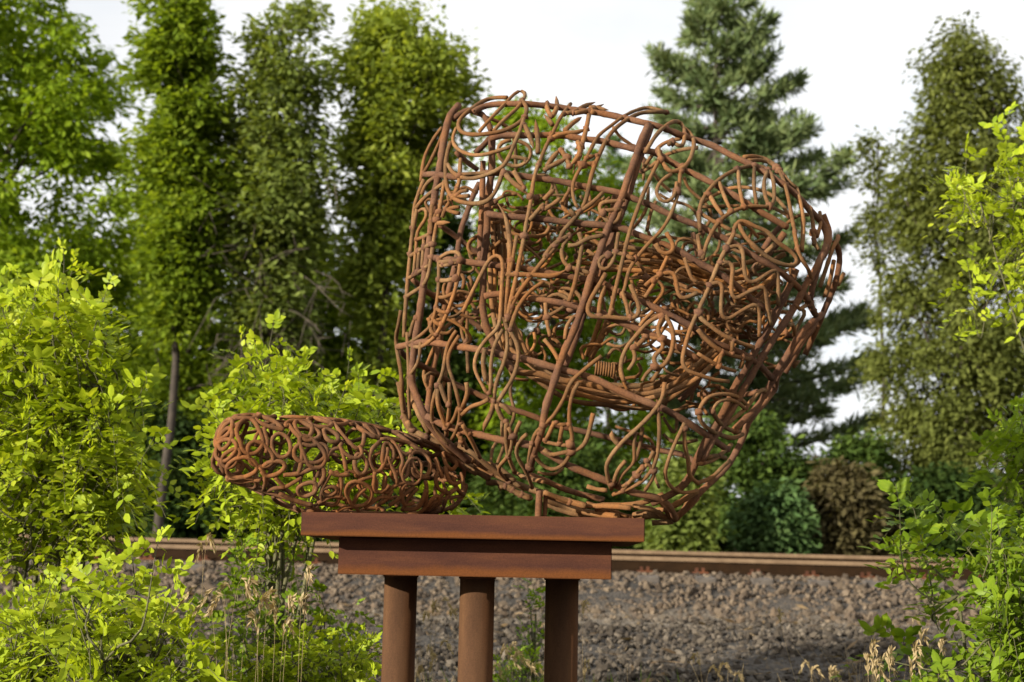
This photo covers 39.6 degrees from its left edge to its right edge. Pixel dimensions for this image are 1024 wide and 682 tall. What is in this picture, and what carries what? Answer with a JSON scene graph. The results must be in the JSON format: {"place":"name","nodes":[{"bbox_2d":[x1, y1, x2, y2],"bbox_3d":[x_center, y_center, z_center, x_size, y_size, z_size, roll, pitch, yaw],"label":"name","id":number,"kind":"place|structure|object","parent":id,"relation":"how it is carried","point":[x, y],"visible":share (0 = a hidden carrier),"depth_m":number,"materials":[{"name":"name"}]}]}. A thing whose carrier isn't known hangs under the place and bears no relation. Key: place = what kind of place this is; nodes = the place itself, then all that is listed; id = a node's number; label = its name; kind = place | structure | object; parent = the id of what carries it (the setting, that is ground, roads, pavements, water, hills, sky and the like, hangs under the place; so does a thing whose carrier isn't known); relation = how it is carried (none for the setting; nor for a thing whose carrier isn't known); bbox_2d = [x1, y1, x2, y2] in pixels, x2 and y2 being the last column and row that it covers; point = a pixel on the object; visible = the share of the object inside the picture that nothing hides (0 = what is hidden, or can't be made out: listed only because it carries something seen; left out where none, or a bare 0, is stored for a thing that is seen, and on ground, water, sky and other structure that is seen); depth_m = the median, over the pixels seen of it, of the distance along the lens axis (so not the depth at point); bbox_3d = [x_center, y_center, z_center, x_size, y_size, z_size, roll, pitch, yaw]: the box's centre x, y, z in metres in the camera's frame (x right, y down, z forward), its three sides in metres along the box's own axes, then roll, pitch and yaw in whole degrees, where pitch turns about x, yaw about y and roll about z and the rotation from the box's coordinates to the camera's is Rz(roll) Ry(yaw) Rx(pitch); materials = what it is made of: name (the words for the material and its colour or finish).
{"place":"outdoors","nodes":[
{"label":"outdoors","id":0,"kind":"place"},
{"bbox_2d":[194,532,215,623],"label":"dry grass","id":1,"kind":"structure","parent":0,"point":[210,538],"depth_m":6.29,"materials":[{"name":"plant"}]},
{"bbox_2d":[167,577,259,681],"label":"dry grass","id":2,"kind":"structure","parent":0,"point":[212,607],"depth_m":5.61,"materials":[{"name":"plant"}]},
{"bbox_2d":[245,564,314,681],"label":"dry grass","id":3,"kind":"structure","parent":0,"point":[266,597],"depth_m":5.59,"materials":[{"name":"plant"}]},
{"bbox_2d":[0,600,988,681],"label":"gravel","id":4,"kind":"structure","parent":0,"point":[704,633],"depth_m":11.46,"materials":[{"name":"grey gravel"}]},
{"bbox_2d":[452,641,543,681],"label":"dry grass","id":5,"kind":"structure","parent":0,"point":[532,667],"depth_m":7.56,"materials":[{"name":"plant"}]},
{"bbox_2d":[0,560,1016,681],"bbox_3d":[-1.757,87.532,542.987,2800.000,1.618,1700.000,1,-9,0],"label":"ground","id":6,"kind":"structure","parent":0,"point":[612,595],"depth_m":14.37,"materials":[{"name":"grey gravel"}]},
{"bbox_2d":[20,487,144,536],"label":"deep green bush","id":7,"kind":"object","parent":6,"relation":"on","point":[139,531],"depth_m":23.24,"materials":[{"name":"green plant"}]},
{"bbox_2d":[0,0,170,484],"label":"ash tree","id":8,"kind":"object","parent":6,"relation":"on","point":[54,125],"visible":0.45,"depth_m":24.17,"materials":[{"name":"green plant"}]},
{"bbox_2d":[0,237,193,658],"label":"leafy shrub","id":9,"kind":"object","parent":6,"relation":"on","point":[62,397],"visible":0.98,"depth_m":6.69,"materials":[{"name":"green plant"}]},
{"bbox_2d":[0,525,245,681],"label":"leafy shrub","id":10,"kind":"object","parent":6,"relation":"on","point":[65,648],"visible":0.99,"depth_m":5.68,"materials":[{"name":"green plant"}]},
{"bbox_2d":[77,189,269,537],"bbox_3d":[-6.731,0.914,30.211,4.918,9.259,4.924,1,-9,0],"label":"leafy tree","id":11,"kind":"object","parent":6,"relation":"on","point":[194,372],"visible":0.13,"depth_m":30.09,"materials":[{"name":"green plant"}]},
{"bbox_2d":[118,396,246,539],"bbox_3d":[-5.179,2.669,22.844,2.221,3.465,2.072,1,-9,0],"label":"bush","id":12,"kind":"object","parent":6,"relation":"on","point":[185,428],"visible":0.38,"depth_m":22.57,"materials":[{"name":"green plant"}]},
{"bbox_2d":[111,0,259,537],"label":"narrow dark tree","id":13,"kind":"object","parent":6,"relation":"on","point":[176,53],"visible":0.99,"depth_m":22.29,"materials":[{"name":"green plant"}]},
{"bbox_2d":[187,0,352,540],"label":"ragged tree","id":14,"kind":"object","parent":6,"relation":"on","point":[282,220],"visible":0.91,"depth_m":22.56,"materials":[{"name":"green plant"}]},
{"bbox_2d":[180,531,382,681],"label":"sparse shrub","id":15,"kind":"object","parent":6,"relation":"on","point":[219,615],"visible":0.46,"depth_m":6.66,"materials":[{"name":"green plant"}]},
{"bbox_2d":[230,613,382,681],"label":"yellow weed","id":16,"kind":"object","parent":6,"relation":"on","point":[354,668],"visible":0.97,"depth_m":6.21,"materials":[{"name":"green plant"}]},
{"bbox_2d":[224,218,410,511],"bbox_3d":[-3.893,1.259,28.711,4.014,8.214,4.059,1,-9,0],"label":"dense tree","id":17,"kind":"object","parent":6,"relation":"on","point":[332,358],"visible":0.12,"depth_m":28.03,"materials":[{"name":"green plant"}]},
{"bbox_2d":[240,371,404,542],"bbox_3d":[-3.320,2.551,23.938,3.434,4.152,3.459,1,-9,0],"label":"leafy bush","id":18,"kind":"object","parent":6,"relation":"on","point":[391,482],"visible":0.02,"depth_m":23.62,"materials":[{"name":"green plant"}]},
{"bbox_2d":[159,309,490,678],"bbox_3d":[-0.875,1.026,6.677,1.738,2.416,1.192,1,-9,0],"label":"shrub","id":19,"kind":"object","parent":6,"relation":"on","point":[284,392],"visible":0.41,"depth_m":6.63,"materials":[{"name":"green plant"}]},
{"bbox_2d":[321,0,494,505],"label":"pale tree","id":20,"kind":"object","parent":6,"relation":"on","point":[393,62],"visible":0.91,"depth_m":23.51,"materials":[{"name":"green green foliage"},{"name":"grey brown bark"}]},
{"bbox_2d":[373,596,457,681],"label":"dry grass","id":21,"kind":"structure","parent":6,"relation":"on","point":[419,667],"depth_m":8.14,"materials":[{"name":"plant"}]},
{"bbox_2d":[360,204,534,514],"bbox_3d":[-1.303,1.226,29.684,4.292,8.705,4.274,1,-9,0],"label":"shaded tree","id":22,"kind":"object","parent":6,"relation":"on","point":[458,365],"visible":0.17,"depth_m":28.78,"materials":[{"name":"green plant"}]},
{"bbox_2d":[301,512,644,681],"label":"sculpture stand","id":23,"kind":"object","parent":6,"relation":"on","point":[479,554],"visible":1,"depth_m":5.07,"materials":[{"name":"brown metal"}]},
{"bbox_2d":[211,412,467,513],"bbox_3d":[-0.625,0.468,5.295,0.992,0.364,0.372,6,-10,-27],"label":"ring roll sculpture","id":24,"kind":"object","parent":23,"relation":"on","point":[240,450],"visible":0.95,"depth_m":5.18,"materials":[{"name":"brown metal"}]},
{"bbox_2d":[394,90,845,525],"bbox_3d":[0.430,-0.143,5.585,1.780,1.720,1.004,1,-9,0],"label":"rod cage sculpture","id":25,"kind":"object","parent":23,"relation":"on","point":[495,256],"visible":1,"depth_m":5.33,"materials":[{"name":"brown metal"}]},
{"bbox_2d":[8,590,973,681],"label":"dead leaves","id":26,"kind":"object","parent":6,"relation":"on","point":[702,623],"visible":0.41,"depth_m":11.87,"materials":[{"name":"brown plant"}]},
{"bbox_2d":[0,556,986,625],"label":"ballast","id":27,"kind":"structure","parent":6,"relation":"on","point":[687,577],"depth_m":14.81,"materials":[{"name":"gravel"}]},
{"bbox_2d":[8,535,1004,587],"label":"railway track","id":28,"kind":"structure","parent":6,"relation":"on","point":[708,563],"depth_m":15.80,"materials":[{"name":"metal"}]},
{"bbox_2d":[3,189,1021,551],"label":"woodland","id":29,"kind":"object","parent":6,"relation":"on","point":[335,397],"depth_m":35.60,"materials":[{"name":"green plant"}]},
{"bbox_2d":[493,637,543,681],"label":"green weed","id":30,"kind":"object","parent":6,"relation":"on","point":[515,672],"visible":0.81,"depth_m":7.82,"materials":[{"name":"green plant"}]},
{"bbox_2d":[507,578,544,681],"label":"sapling","id":31,"kind":"object","parent":6,"relation":"on","point":[533,640],"visible":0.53,"depth_m":8.41,"materials":[{"name":"green plant"}]},
{"bbox_2d":[461,415,652,549],"bbox_3d":[0.776,2.962,23.866,3.543,3.463,3.582,1,-9,0],"label":"round bush","id":32,"kind":"object","parent":6,"relation":"on","point":[503,502],"visible":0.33,"depth_m":23.48,"materials":[{"name":"green plant"}]},
{"bbox_2d":[462,94,681,549],"bbox_3d":[1.124,0.153,28.261,4.388,10.473,4.211,1,-9,0],"label":"yellowish tree","id":33,"kind":"object","parent":6,"relation":"on","point":[533,402],"visible":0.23,"depth_m":27.93,"materials":[{"name":"green plant"}]},
{"bbox_2d":[589,130,654,430],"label":"fir","id":34,"kind":"object","parent":6,"relation":"on","point":[613,150],"visible":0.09,"depth_m":41.01,"materials":[{"name":"green plant"}]},
{"bbox_2d":[634,431,726,551],"bbox_3d":[2.532,2.790,21.315,1.401,2.925,1.458,1,-9,0],"label":"yellow green bush","id":35,"kind":"object","parent":6,"relation":"on","point":[693,528],"visible":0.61,"depth_m":21.02,"materials":[{"name":"green plant"}]},
{"bbox_2d":[617,0,889,549],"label":"tall pine","id":36,"kind":"object","parent":6,"relation":"on","point":[761,134],"visible":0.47,"depth_m":34.23,"materials":[{"name":"green plant"}]},
{"bbox_2d":[682,402,851,552],"bbox_3d":[4.370,2.941,24.316,3.058,3.804,3.282,1,-9,0],"label":"dark bush","id":37,"kind":"object","parent":6,"relation":"on","point":[743,472],"visible":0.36,"depth_m":23.81,"materials":[{"name":"green plant"}]},
{"bbox_2d":[721,477,824,554],"bbox_3d":[4.115,3.340,22.318,1.610,2.404,1.581,1,-9,0],"label":"blue green bush","id":38,"kind":"object","parent":6,"relation":"on","point":[772,518],"visible":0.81,"depth_m":22.05,"materials":[{"name":"green plant"}]},
{"bbox_2d":[776,607,919,681],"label":"dry grass","id":39,"kind":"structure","parent":6,"relation":"on","point":[781,614],"depth_m":8.75,"materials":[{"name":"plant"}]},
{"bbox_2d":[799,455,911,556],"bbox_3d":[5.445,3.259,23.005,2.104,2.814,2.133,1,-9,0],"label":"reddish bush","id":40,"kind":"object","parent":6,"relation":"on","point":[847,498],"visible":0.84,"depth_m":22.58,"materials":[{"name":"brown plant"}]},
{"bbox_2d":[825,426,901,499],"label":"olive bush","id":41,"kind":"object","parent":6,"relation":"on","point":[863,448],"visible":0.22,"depth_m":24.58,"materials":[{"name":"green plant"}]},
{"bbox_2d":[843,125,903,441],"bbox_3d":[7.020,0.517,27.280,1.169,9.627,1.016,1,-9,0],"label":"thin tree","id":42,"kind":"object","parent":6,"relation":"on","point":[875,165],"visible":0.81,"depth_m":27.76,"materials":[{"name":"green plant"}]},
{"bbox_2d":[830,477,1023,681],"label":"green shrub","id":43,"kind":"object","parent":6,"relation":"on","point":[996,653],"visible":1,"depth_m":5.92,"materials":[{"name":"green plant"}]},
{"bbox_2d":[847,8,1023,510],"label":"brownish tree","id":44,"kind":"object","parent":6,"relation":"on","point":[987,365],"visible":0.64,"depth_m":25.97,"materials":[{"name":"green plant"}]},
{"bbox_2d":[882,460,1023,557],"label":"shadowy bush","id":45,"kind":"object","parent":6,"relation":"on","point":[943,485],"visible":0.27,"depth_m":22.71,"materials":[{"name":"green plant"}]},
{"bbox_2d":[918,101,1023,350],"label":"overhanging branch","id":46,"kind":"object","parent":6,"relation":"on","point":[1013,195],"visible":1,"depth_m":7.68,"materials":[{"name":"green plant"}]},
{"bbox_2d":[956,392,1023,540],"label":"edge shrub","id":47,"kind":"object","parent":6,"relation":"on","point":[1009,440],"visible":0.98,"depth_m":6.92,"materials":[{"name":"green plant"}]},
{"bbox_2d":[0,0,1023,496],"label":"sky","id":48,"kind":"structure","parent":0,"point":[578,52],"materials":[{"name":"white"}]},
{"bbox_2d":[185,663,945,681],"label":"rough grass","id":49,"kind":"structure","parent":0,"point":[578,678],"depth_m":8.45,"materials":[{"name":"green plant"}]},
{"bbox_2d":[581,599,627,681],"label":"dry grass","id":50,"kind":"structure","parent":0,"point":[583,605],"depth_m":7.97,"materials":[{"name":"plant"}]},
{"bbox_2d":[691,652,744,681],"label":"dry grass","id":51,"kind":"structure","parent":0,"point":[720,667],"depth_m":8.13,"materials":[{"name":"plant"}]},
{"bbox_2d":[778,659,840,681],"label":"dry grass","id":52,"kind":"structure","parent":0,"point":[832,671],"depth_m":7.76,"materials":[{"name":"plant"}]},
{"bbox_2d":[863,627,947,681],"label":"dry grass","id":53,"kind":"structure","parent":0,"point":[890,660],"depth_m":5.70,"materials":[{"name":"plant"}]}
]}

